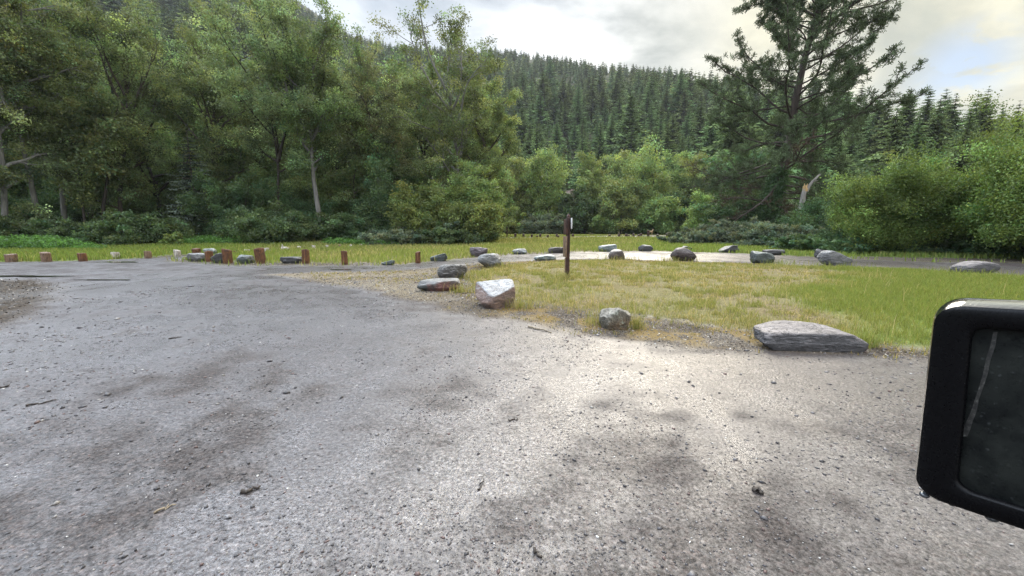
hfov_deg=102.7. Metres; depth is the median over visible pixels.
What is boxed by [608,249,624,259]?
boulder
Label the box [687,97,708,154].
fir tree
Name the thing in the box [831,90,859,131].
fir tree
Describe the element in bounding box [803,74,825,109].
fir tree
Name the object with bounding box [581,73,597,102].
fir tree
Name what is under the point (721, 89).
fir tree
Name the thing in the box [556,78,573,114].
fir tree
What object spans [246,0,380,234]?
cottonwood
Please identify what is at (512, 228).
shrub
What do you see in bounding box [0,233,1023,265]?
meadow grass
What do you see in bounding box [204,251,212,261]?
timber stump
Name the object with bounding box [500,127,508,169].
fir tree
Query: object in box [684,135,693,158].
fir tree
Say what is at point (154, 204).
young tree
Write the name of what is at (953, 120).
fir tree
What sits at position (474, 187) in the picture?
shrub
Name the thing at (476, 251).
boulder
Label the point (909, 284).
island grass
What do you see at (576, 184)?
fir tree
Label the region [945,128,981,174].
fir tree
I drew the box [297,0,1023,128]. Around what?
sky
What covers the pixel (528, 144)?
fir tree
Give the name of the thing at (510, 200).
poplar
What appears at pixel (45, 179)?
cottonwood
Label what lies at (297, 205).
shrub
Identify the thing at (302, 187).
young tree
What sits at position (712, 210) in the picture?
shrub
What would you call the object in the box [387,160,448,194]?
young tree
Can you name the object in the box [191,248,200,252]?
timber stump
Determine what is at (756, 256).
boulder
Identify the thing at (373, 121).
cottonwood
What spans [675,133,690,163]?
fir tree
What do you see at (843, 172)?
fir tree
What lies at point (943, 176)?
alder tree
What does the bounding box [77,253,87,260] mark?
timber stump
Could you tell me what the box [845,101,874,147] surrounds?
fir tree
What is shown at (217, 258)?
boulder
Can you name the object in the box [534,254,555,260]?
boulder
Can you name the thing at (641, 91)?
fir tree
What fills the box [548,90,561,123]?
fir tree
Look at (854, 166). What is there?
fir tree
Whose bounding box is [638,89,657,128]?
fir tree
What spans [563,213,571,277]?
sign post
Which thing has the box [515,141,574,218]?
poplar
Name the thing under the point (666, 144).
fir tree
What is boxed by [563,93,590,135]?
fir tree
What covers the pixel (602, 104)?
fir tree
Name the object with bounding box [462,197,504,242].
shrub
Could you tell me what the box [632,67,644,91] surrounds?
fir tree
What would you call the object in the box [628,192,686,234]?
poplar
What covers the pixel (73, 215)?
shrub
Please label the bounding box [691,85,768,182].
fir tree
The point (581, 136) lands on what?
fir tree
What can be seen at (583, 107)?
fir tree
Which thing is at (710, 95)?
fir tree
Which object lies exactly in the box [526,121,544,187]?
fir tree
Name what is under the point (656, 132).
fir tree
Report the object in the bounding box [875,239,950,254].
shrub
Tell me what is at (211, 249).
boulder
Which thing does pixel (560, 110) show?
fir tree
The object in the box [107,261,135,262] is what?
puddle
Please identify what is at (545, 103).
fir tree
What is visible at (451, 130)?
cottonwood
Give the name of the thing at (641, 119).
fir tree
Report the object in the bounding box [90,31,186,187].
cottonwood
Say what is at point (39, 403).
stick
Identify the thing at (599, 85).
fir tree
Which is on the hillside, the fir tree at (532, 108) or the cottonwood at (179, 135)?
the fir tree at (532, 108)
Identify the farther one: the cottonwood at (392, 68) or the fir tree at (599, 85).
the fir tree at (599, 85)
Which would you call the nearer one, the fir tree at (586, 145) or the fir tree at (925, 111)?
the fir tree at (925, 111)
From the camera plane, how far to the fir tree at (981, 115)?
102.63 m
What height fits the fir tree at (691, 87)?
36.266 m
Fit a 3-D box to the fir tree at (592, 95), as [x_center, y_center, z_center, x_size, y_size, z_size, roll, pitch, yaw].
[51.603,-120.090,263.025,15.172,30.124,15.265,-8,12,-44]
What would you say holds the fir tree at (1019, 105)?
on the hillside
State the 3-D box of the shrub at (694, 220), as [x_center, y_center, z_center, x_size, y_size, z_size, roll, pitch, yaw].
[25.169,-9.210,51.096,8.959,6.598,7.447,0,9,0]
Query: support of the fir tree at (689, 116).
on the hillside
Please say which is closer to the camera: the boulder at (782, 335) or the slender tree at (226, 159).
the boulder at (782, 335)
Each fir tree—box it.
[486,69,497,93]
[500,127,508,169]
[501,73,514,97]
[502,89,512,114]
[507,139,524,177]
[510,105,533,152]
[511,67,534,109]
[520,122,540,165]
[525,107,535,138]
[526,69,555,114]
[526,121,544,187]
[527,79,536,94]
[529,98,536,125]
[530,125,549,159]
[531,90,553,136]
[540,91,553,126]
[541,147,565,192]
[542,123,549,146]
[543,60,559,91]
[544,72,552,103]
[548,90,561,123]
[548,122,567,159]
[553,147,566,186]
[554,99,563,126]
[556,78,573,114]
[557,101,571,136]
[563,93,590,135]
[564,149,574,180]
[566,81,573,105]
[566,122,580,150]
[568,148,582,187]
[568,150,583,188]
[570,79,582,108]
[572,85,586,111]
[573,129,590,162]
[574,73,584,90]
[574,133,588,168]
[576,123,586,149]
[577,119,590,143]
[580,93,589,121]
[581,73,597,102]
[585,78,602,121]
[590,122,601,148]
[591,120,608,169]
[593,66,605,96]
[593,88,611,119]
[598,105,609,127]
[598,115,618,155]
[599,154,612,186]
[603,108,620,143]
[605,145,613,172]
[606,62,629,103]
[606,88,648,158]
[606,93,625,137]
[607,70,613,93]
[607,76,626,114]
[622,122,639,162]
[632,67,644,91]
[634,82,644,109]
[637,105,647,133]
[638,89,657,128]
[638,117,651,153]
[639,73,664,116]
[641,142,663,198]
[642,106,658,133]
[643,126,664,157]
[645,72,660,109]
[647,123,653,142]
[651,119,665,147]
[656,104,666,130]
[656,125,680,176]
[657,114,685,156]
[658,90,677,118]
[659,112,676,137]
[662,71,673,92]
[667,70,696,119]
[672,88,697,129]
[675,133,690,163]
[679,108,696,135]
[680,119,694,145]
[684,69,702,112]
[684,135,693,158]
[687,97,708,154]
[689,119,722,163]
[690,138,705,168]
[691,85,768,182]
[694,103,706,127]
[696,88,707,114]
[708,76,718,100]
[711,77,727,113]
[742,104,759,142]
[749,89,764,114]
[750,87,774,142]
[756,121,766,150]
[757,93,802,166]
[765,92,784,121]
[770,76,778,106]
[787,82,793,102]
[788,94,838,202]
[798,93,806,115]
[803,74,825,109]
[808,119,835,167]
[818,122,860,179]
[825,140,857,186]
[827,114,846,139]
[828,74,860,118]
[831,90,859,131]
[839,123,868,160]
[841,133,863,169]
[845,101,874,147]
[846,157,859,177]
[853,84,870,117]
[860,90,893,146]
[860,105,914,181]
[864,100,902,156]
[873,139,896,192]
[891,91,923,144]
[895,86,916,126]
[897,114,934,161]
[904,90,936,154]
[917,89,937,130]
[919,95,958,167]
[924,115,953,152]
[934,89,961,119]
[935,97,956,123]
[936,93,965,141]
[942,124,959,150]
[943,110,983,171]
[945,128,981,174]
[952,92,987,145]
[955,107,1000,171]
[957,86,1001,139]
[997,110,1010,131]
[1004,104,1023,148]
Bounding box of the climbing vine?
[752,163,793,227]
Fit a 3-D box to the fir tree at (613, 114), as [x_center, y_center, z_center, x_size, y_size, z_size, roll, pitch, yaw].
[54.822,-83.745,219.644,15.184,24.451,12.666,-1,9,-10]
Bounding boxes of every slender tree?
[41,105,110,221]
[205,125,266,196]
[330,129,373,214]
[349,123,406,208]
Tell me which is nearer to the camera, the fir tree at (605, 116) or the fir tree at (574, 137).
the fir tree at (574, 137)
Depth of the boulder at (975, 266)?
13.79 m
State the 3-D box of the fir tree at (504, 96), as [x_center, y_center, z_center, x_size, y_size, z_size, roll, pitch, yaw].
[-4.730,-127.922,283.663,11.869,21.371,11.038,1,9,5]
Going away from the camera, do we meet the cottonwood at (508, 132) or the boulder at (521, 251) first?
the boulder at (521, 251)
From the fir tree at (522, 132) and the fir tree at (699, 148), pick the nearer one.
the fir tree at (699, 148)
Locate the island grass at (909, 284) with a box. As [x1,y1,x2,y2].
[442,255,1023,350]
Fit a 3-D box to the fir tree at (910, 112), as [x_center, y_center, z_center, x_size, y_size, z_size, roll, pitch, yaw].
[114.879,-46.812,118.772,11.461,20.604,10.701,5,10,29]
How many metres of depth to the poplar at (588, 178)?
97.53 m
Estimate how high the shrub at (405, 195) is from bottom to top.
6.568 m
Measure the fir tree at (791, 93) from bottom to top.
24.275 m
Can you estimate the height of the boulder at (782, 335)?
0.393 m
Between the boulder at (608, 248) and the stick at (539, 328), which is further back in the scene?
the boulder at (608, 248)
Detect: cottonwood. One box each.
[0,0,100,218]
[0,0,110,206]
[0,120,34,207]
[0,133,71,213]
[8,2,134,219]
[15,0,129,222]
[27,0,194,218]
[67,28,204,217]
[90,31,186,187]
[145,52,226,190]
[150,19,283,186]
[163,15,289,206]
[182,0,350,214]
[242,22,342,198]
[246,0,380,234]
[304,82,360,212]
[320,23,413,205]
[331,29,420,189]
[366,0,513,193]
[376,46,469,210]
[435,80,510,193]
[455,60,523,224]
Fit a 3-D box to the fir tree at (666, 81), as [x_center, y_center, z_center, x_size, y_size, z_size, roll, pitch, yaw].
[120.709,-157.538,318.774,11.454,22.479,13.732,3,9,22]
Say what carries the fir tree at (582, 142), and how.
on the hillside
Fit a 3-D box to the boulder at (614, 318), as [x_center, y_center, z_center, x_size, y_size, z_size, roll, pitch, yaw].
[1.667,0.511,6.589,0.537,0.417,0.424,0,9,0]
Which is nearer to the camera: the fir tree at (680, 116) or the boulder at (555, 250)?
the boulder at (555, 250)
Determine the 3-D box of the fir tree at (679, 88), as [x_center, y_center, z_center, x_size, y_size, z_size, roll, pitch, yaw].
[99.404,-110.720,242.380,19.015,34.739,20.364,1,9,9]
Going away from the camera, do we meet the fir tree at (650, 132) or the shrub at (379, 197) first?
the shrub at (379, 197)
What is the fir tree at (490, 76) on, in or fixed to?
on the hillside
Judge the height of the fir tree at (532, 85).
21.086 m
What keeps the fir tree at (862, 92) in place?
on the hillside
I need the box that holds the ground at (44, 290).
[0,232,1021,359]
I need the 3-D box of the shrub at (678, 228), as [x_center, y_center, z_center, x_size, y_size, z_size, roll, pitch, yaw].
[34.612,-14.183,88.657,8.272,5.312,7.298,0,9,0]
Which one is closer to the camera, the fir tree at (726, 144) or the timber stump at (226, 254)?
the timber stump at (226, 254)
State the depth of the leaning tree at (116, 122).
40.47 m
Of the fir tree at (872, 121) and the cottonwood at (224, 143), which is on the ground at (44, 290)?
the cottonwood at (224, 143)
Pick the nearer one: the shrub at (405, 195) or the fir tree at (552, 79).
the shrub at (405, 195)
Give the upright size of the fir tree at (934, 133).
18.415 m
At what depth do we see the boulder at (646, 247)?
26.90 m
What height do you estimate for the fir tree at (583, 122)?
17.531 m
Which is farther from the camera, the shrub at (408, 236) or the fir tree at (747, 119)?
the fir tree at (747, 119)
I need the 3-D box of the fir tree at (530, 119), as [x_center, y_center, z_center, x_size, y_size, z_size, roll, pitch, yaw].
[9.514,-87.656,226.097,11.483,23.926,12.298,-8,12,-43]
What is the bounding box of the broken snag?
[798,174,820,214]
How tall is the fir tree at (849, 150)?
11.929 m
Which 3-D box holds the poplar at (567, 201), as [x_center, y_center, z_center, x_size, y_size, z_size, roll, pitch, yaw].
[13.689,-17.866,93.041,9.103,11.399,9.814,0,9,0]
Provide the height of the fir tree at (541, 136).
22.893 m
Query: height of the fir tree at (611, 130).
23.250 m
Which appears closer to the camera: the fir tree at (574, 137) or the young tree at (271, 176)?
the young tree at (271, 176)
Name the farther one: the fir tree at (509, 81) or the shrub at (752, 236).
the fir tree at (509, 81)
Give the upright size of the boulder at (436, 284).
0.358 m
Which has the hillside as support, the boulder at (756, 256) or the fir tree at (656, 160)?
the fir tree at (656, 160)
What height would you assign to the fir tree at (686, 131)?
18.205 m
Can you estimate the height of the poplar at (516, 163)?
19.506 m
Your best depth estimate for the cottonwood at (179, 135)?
59.50 m
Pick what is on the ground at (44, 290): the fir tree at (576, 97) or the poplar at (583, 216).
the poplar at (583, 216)
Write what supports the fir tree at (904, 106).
on the hillside
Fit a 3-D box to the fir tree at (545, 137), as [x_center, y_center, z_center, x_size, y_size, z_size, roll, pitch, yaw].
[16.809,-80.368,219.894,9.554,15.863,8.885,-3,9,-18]
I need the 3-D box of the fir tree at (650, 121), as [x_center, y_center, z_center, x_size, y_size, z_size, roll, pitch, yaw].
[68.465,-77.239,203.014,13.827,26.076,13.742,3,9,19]
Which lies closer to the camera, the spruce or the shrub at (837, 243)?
the shrub at (837, 243)
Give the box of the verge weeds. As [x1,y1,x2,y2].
[301,259,990,361]
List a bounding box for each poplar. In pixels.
[498,164,521,218]
[505,155,543,223]
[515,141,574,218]
[555,184,590,233]
[562,192,608,233]
[574,150,610,215]
[596,147,641,214]
[599,173,653,233]
[602,130,682,232]
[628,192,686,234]
[656,149,692,206]
[658,190,697,226]
[675,150,715,205]
[692,143,772,206]
[715,169,770,197]
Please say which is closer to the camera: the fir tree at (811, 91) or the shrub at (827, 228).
the shrub at (827, 228)
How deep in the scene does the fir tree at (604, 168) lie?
152.71 m
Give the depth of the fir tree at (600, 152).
162.09 m
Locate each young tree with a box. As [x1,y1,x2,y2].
[43,159,172,221]
[125,164,209,220]
[221,157,287,216]
[269,169,338,216]
[326,168,381,219]
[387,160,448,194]
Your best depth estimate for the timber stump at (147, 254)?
21.10 m
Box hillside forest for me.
[6,0,877,220]
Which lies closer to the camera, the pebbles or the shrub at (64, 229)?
the pebbles
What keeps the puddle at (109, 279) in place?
on the gravel road
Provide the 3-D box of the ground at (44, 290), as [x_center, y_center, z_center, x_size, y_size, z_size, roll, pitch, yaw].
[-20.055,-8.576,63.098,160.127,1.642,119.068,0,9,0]
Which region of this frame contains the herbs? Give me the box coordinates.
[0,234,400,249]
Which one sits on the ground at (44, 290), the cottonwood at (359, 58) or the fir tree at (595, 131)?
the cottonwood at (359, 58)
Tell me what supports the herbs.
on the ground at (44, 290)
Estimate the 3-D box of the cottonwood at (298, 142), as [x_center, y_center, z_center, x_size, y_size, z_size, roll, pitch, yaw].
[-33.304,-22.726,62.385,15.699,30.260,16.368,-1,9,-4]
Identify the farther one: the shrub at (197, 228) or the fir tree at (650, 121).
the fir tree at (650, 121)
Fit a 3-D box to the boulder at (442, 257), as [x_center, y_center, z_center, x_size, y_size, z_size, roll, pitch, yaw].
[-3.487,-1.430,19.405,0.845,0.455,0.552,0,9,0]
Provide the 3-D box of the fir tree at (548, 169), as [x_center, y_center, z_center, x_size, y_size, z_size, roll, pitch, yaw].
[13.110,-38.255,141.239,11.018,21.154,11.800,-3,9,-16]
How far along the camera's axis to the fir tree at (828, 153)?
94.81 m
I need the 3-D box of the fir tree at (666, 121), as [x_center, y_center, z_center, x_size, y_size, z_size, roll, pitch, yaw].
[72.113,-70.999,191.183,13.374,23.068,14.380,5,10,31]
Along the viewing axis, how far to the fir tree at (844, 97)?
189.35 m
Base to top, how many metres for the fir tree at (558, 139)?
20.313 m
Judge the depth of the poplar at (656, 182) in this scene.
91.63 m
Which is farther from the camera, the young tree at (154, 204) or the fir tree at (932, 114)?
the fir tree at (932, 114)
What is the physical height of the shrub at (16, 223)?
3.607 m
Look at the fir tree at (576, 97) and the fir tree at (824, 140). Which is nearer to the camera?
the fir tree at (824, 140)
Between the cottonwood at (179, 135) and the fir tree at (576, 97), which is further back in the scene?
the fir tree at (576, 97)
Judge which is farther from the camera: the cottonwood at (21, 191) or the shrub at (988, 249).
the cottonwood at (21, 191)
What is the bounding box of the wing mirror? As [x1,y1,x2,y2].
[915,298,1023,529]
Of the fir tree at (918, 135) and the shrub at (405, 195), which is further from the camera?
the fir tree at (918, 135)
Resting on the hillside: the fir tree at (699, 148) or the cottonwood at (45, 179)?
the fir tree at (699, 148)
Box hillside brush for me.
[87,0,955,230]
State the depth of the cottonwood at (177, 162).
49.28 m
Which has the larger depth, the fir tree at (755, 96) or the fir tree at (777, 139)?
the fir tree at (755, 96)
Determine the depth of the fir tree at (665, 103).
241.47 m
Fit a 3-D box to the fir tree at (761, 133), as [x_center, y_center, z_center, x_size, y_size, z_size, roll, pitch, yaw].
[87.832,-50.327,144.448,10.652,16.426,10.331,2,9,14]
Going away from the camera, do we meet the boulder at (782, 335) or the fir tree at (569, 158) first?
the boulder at (782, 335)
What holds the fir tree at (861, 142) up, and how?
on the hillside
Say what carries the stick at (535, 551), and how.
on the gravel road
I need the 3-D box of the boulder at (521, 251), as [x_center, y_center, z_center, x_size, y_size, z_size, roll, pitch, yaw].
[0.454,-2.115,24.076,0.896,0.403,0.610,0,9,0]
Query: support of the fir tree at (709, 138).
on the hillside
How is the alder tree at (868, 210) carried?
on the ground at (44, 290)
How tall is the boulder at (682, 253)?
0.764 m
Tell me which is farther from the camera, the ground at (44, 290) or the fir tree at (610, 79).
the fir tree at (610, 79)
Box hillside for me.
[0,1,872,219]
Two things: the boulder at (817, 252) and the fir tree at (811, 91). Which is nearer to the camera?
the boulder at (817, 252)
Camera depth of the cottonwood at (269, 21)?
40.85 m
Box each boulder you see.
[186,253,204,260]
[203,248,216,253]
[211,253,222,262]
[236,255,254,263]
[280,257,301,263]
[381,260,394,264]
[417,278,459,290]
[430,253,447,260]
[437,264,467,277]
[470,247,487,256]
[475,279,514,308]
[477,253,500,266]
[512,248,526,253]
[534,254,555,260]
[548,247,562,252]
[598,244,616,251]
[599,308,630,329]
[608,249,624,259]
[638,245,652,250]
[670,247,696,260]
[718,245,738,252]
[750,251,774,263]
[753,320,868,352]
[762,249,784,254]
[814,249,824,257]
[817,250,852,265]
[949,261,1000,273]
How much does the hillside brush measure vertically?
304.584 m
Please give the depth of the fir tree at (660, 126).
179.43 m
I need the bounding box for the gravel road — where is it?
[0,235,1023,575]
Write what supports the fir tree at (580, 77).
on the hillside
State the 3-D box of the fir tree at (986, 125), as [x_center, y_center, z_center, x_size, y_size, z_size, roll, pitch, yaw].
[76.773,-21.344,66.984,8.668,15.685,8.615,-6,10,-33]
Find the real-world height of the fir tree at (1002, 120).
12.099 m
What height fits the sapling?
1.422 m
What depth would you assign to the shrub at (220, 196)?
42.25 m
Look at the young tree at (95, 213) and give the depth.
49.75 m
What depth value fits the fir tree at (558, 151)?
162.04 m
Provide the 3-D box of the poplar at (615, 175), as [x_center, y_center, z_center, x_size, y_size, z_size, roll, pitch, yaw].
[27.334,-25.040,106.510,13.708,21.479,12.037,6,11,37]
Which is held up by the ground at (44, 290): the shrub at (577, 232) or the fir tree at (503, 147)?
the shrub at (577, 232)
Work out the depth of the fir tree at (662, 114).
204.64 m
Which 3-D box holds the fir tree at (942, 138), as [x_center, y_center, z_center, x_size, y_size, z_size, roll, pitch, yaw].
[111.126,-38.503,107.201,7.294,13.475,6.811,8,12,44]
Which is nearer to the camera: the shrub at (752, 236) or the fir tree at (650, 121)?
the shrub at (752, 236)
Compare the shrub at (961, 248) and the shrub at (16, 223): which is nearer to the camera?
the shrub at (961, 248)
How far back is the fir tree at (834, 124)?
139.26 m
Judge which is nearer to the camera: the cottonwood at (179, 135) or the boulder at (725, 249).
the boulder at (725, 249)
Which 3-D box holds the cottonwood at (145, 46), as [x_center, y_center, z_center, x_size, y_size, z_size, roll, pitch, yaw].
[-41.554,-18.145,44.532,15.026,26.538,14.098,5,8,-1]
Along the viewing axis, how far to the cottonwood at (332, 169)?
60.62 m
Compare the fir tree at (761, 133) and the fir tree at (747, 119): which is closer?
the fir tree at (761, 133)
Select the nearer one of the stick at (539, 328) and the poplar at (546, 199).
the stick at (539, 328)
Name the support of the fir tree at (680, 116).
on the hillside
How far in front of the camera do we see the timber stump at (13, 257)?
18.75 m
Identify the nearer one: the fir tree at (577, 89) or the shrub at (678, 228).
the shrub at (678, 228)
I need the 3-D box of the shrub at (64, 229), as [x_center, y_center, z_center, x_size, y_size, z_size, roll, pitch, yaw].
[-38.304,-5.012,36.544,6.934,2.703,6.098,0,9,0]
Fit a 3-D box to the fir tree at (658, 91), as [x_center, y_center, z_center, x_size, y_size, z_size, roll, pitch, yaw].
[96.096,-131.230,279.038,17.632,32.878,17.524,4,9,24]
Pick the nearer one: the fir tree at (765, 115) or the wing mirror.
the wing mirror
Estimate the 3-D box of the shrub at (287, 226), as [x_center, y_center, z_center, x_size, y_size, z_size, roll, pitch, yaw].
[-21.805,-5.942,37.440,11.123,4.544,11.486,0,9,0]
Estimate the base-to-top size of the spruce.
12.701 m
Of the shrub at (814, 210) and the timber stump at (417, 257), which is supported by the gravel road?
the timber stump at (417, 257)
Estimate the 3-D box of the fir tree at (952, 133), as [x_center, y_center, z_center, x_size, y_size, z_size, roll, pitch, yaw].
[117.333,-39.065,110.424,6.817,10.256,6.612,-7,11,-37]
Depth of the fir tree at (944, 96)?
136.94 m
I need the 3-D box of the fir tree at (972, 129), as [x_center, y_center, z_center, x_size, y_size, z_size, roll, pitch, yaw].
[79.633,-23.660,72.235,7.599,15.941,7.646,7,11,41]
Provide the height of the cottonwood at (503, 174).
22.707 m
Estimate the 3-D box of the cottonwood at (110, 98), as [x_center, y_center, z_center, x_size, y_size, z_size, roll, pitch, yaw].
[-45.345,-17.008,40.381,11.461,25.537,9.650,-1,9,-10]
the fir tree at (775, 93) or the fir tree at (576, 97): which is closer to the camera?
the fir tree at (775, 93)
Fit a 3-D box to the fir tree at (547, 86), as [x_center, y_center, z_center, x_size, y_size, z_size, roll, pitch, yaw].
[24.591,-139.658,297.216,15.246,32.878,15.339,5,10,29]
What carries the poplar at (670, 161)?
on the ground at (44, 290)
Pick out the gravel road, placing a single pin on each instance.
(340, 463)
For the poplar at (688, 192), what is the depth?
92.99 m
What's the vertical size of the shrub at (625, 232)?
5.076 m
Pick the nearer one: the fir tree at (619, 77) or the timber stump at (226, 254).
the timber stump at (226, 254)
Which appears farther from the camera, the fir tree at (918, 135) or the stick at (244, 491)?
the fir tree at (918, 135)
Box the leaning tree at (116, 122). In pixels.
[60,84,141,219]
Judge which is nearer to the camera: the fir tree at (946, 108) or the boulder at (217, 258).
the boulder at (217, 258)
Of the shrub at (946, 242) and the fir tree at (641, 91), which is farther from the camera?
the fir tree at (641, 91)
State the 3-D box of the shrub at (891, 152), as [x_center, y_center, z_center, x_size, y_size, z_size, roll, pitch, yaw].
[45.263,-9.960,44.719,9.205,10.048,10.491,6,11,37]
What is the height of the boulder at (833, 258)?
0.772 m
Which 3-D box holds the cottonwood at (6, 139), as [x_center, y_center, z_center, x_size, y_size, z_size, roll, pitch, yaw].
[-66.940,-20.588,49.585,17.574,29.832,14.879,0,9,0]
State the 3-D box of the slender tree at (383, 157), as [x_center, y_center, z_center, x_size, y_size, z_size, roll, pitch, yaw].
[-15.546,-12.550,48.576,6.639,13.968,5.266,-7,11,-40]
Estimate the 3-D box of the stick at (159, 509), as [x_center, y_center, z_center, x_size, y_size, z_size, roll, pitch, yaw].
[-1.981,1.251,2.336,0.102,0.025,0.036,-7,11,-40]
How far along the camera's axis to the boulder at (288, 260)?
17.91 m
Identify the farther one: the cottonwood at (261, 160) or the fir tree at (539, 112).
the fir tree at (539, 112)
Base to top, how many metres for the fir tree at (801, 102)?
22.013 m
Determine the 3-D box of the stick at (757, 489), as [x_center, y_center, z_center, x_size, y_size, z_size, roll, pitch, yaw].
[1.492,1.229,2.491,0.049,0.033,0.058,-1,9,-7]
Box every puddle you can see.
[0,275,55,276]
[87,279,131,279]
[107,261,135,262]
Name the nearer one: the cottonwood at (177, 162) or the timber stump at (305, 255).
the timber stump at (305, 255)
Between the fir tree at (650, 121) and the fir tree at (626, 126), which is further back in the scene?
the fir tree at (650, 121)
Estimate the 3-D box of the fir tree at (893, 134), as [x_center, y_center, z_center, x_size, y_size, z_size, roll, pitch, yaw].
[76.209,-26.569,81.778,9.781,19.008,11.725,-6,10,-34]
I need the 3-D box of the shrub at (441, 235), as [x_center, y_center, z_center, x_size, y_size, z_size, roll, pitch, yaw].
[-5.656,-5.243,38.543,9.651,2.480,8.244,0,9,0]
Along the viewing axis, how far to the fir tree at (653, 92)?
240.78 m
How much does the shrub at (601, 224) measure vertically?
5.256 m
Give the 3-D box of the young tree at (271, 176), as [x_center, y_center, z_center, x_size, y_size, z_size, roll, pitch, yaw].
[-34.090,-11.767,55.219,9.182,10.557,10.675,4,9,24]
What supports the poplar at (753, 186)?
on the ground at (44, 290)
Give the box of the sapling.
[158,231,184,244]
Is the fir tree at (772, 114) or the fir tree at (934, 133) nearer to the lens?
the fir tree at (934, 133)
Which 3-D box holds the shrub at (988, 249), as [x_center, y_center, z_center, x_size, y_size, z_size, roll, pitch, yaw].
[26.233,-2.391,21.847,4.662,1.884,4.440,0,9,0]
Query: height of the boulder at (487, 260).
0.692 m
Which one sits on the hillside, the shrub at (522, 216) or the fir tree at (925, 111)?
the fir tree at (925, 111)
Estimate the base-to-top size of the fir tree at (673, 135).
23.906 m
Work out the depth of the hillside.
416.05 m
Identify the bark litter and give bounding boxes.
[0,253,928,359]
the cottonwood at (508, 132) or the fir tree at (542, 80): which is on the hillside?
the fir tree at (542, 80)
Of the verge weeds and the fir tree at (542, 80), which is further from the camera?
the fir tree at (542, 80)
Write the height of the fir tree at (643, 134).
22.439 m
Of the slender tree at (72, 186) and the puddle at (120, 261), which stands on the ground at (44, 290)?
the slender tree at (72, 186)
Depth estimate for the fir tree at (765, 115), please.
159.56 m
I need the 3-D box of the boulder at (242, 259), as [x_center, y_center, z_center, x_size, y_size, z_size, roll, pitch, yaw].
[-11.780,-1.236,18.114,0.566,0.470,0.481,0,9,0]
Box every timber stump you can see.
[4,253,17,261]
[39,252,51,261]
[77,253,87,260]
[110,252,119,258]
[143,251,151,257]
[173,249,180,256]
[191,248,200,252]
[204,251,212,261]
[221,249,232,263]
[253,247,265,263]
[301,249,309,263]
[341,251,347,264]
[415,251,420,262]
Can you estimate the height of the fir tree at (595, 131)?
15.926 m
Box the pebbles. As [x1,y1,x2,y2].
[0,274,1018,575]
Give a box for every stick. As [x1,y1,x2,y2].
[25,399,56,405]
[153,504,175,513]
[240,485,260,493]
[528,325,551,332]
[533,547,541,557]
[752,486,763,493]
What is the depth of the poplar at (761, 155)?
73.80 m
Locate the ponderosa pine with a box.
[677,0,935,227]
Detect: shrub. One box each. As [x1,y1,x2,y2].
[0,180,91,223]
[0,210,62,236]
[27,216,98,240]
[71,208,194,245]
[174,164,282,235]
[183,217,210,236]
[210,197,342,243]
[275,182,335,238]
[306,212,387,240]
[348,152,418,229]
[355,220,461,245]
[383,179,423,233]
[394,177,472,231]
[401,223,502,244]
[440,158,507,220]
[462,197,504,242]
[500,219,518,233]
[508,220,523,233]
[518,211,563,234]
[518,212,534,220]
[570,228,589,233]
[587,214,625,233]
[621,214,642,233]
[656,223,725,243]
[659,218,686,233]
[679,188,713,231]
[692,186,780,228]
[697,218,808,244]
[728,215,825,245]
[760,231,846,250]
[775,192,840,228]
[777,182,823,223]
[799,218,841,237]
[807,229,880,255]
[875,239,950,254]
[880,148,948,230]
[917,229,978,250]
[938,227,1010,256]
[938,232,999,255]
[978,240,1023,259]
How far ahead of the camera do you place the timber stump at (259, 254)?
17.91 m
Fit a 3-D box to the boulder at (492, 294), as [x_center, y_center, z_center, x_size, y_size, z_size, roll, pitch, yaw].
[-0.344,0.170,8.308,0.827,0.657,0.787,0,9,0]
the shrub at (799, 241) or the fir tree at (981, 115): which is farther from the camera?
the fir tree at (981, 115)
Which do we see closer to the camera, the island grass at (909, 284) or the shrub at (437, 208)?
the island grass at (909, 284)
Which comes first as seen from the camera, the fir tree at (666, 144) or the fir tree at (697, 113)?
the fir tree at (666, 144)
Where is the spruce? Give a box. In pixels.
[162,130,214,232]
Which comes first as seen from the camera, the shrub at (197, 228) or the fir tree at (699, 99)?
the shrub at (197, 228)
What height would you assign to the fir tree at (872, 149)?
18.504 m
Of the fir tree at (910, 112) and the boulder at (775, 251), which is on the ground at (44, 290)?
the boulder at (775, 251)
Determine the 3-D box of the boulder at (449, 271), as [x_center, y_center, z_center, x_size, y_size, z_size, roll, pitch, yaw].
[-1.895,-0.495,12.971,0.967,0.562,0.722,0,9,0]
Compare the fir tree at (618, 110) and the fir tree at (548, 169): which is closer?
the fir tree at (548, 169)
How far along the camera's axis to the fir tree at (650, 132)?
190.72 m
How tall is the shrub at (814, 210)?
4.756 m
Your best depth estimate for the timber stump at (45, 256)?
18.96 m
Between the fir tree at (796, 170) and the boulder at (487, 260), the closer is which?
the boulder at (487, 260)
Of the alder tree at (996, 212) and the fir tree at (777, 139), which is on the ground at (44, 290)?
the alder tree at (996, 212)
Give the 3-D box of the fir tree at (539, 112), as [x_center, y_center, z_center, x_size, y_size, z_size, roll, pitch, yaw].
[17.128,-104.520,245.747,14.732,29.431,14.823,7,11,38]
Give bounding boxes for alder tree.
[814,140,986,251]
[901,90,1023,251]
[941,128,1023,253]
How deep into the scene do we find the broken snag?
36.98 m
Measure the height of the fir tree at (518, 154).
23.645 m
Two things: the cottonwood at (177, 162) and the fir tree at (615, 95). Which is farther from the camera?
the fir tree at (615, 95)
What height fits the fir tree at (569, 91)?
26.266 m
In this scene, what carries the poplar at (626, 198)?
on the ground at (44, 290)
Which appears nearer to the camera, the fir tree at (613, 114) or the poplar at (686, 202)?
the poplar at (686, 202)

